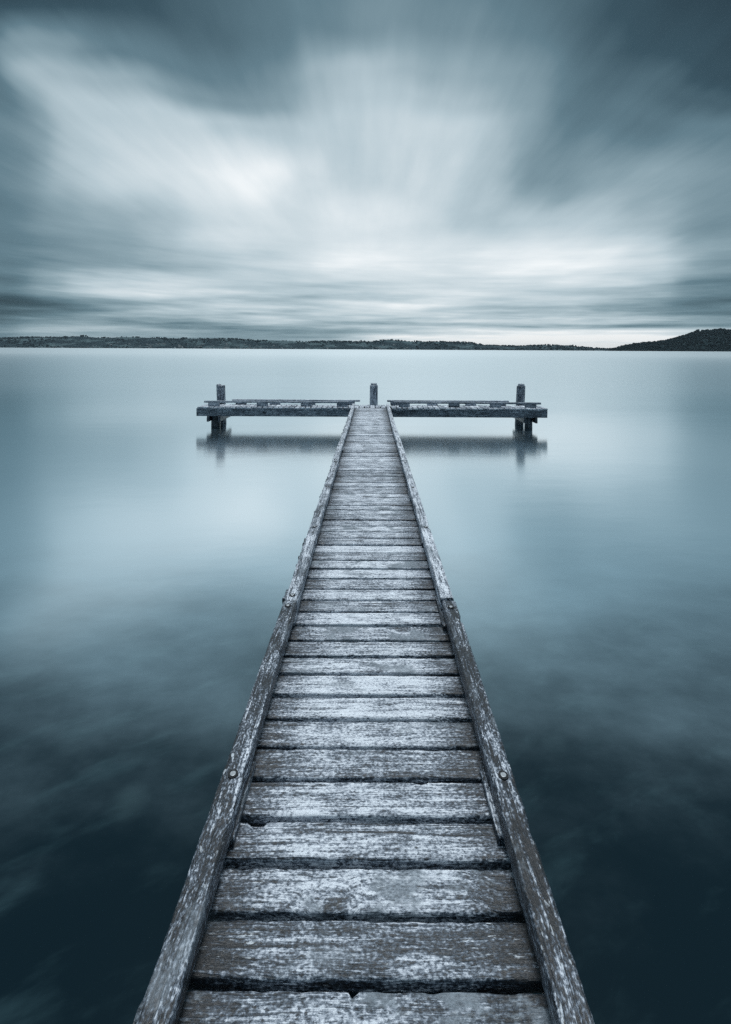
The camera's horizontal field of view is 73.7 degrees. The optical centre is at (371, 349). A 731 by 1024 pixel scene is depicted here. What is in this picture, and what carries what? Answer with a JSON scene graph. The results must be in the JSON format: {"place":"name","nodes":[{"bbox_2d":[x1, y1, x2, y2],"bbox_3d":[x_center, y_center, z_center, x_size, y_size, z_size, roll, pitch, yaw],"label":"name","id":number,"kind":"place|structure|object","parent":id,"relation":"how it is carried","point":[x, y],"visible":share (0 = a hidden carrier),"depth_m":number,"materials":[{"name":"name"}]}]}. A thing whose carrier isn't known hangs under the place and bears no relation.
{"place":"outdoors","nodes":[
{"label":"outdoors","id":0,"kind":"place"},
{"bbox_2d":[0,336,607,350],"bbox_3d":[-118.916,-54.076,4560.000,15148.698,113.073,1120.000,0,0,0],"label":"hills","id":1,"kind":"structure","parent":0,"point":[82,341],"depth_m":4327.64,"materials":[{"name":"black plant"}]},
{"bbox_2d":[0,335,610,350],"bbox_3d":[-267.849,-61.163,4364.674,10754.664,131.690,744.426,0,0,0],"label":"woodland","id":2,"kind":"object","parent":1,"relation":"on","point":[9,340],"visible":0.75,"depth_m":4435.32,"materials":[{"name":"black plant"}]},
{"bbox_2d":[0,348,730,1023],"bbox_3d":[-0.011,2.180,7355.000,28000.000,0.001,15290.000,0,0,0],"label":"water","id":3,"kind":"structure","parent":0,"point":[154,528],"depth_m":3.97,"materials":[{"name":"liquid"}]},
{"bbox_2d":[216,384,226,423],"bbox_3d":[-4.348,2.087,14.200,0.337,2.140,0.262,0,0,0],"label":"mooring post","id":4,"kind":"object","parent":3,"relation":"in","point":[220,390],"visible":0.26,"depth_m":14.10,"materials":[{"name":"grey wood"}]},
{"bbox_2d":[133,399,594,1023],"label":"jetty","id":5,"kind":"object","parent":3,"relation":"in","point":[367,767],"visible":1,"depth_m":1.64,"materials":[{"name":"grey wood"}]},
{"bbox_2d":[370,383,377,405],"bbox_3d":[0.064,2.080,14.190,0.248,2.201,0.248,0,0,0],"label":"mooring post","id":6,"kind":"object","parent":3,"relation":"in","point":[373,393],"visible":0.34,"depth_m":14.09,"materials":[{"name":"grey wood"}]},
{"bbox_2d":[515,384,524,425],"bbox_3d":[4.299,2.101,14.200,0.346,2.202,0.256,0,0,0],"label":"mooring post","id":7,"kind":"object","parent":3,"relation":"in","point":[520,393],"visible":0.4,"depth_m":14.10,"materials":[{"name":"grey wood"}]},
{"bbox_2d":[0,0,730,347],"label":"sky","id":8,"kind":"structure","parent":0,"point":[496,172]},
{"bbox_2d":[631,330,730,351],"bbox_3d":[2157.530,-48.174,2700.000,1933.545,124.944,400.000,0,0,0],"label":"island hill","id":9,"kind":"structure","parent":0,"point":[705,342],"depth_m":2622.45,"materials":[{"name":"black plant"}]},
{"bbox_2d":[609,328,730,350],"bbox_3d":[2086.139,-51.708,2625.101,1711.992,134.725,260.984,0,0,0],"label":"island woodland","id":10,"kind":"object","parent":9,"relation":"on","point":[640,346],"visible":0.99,"depth_m":2622.60,"materials":[{"name":"black plant"}]}
]}

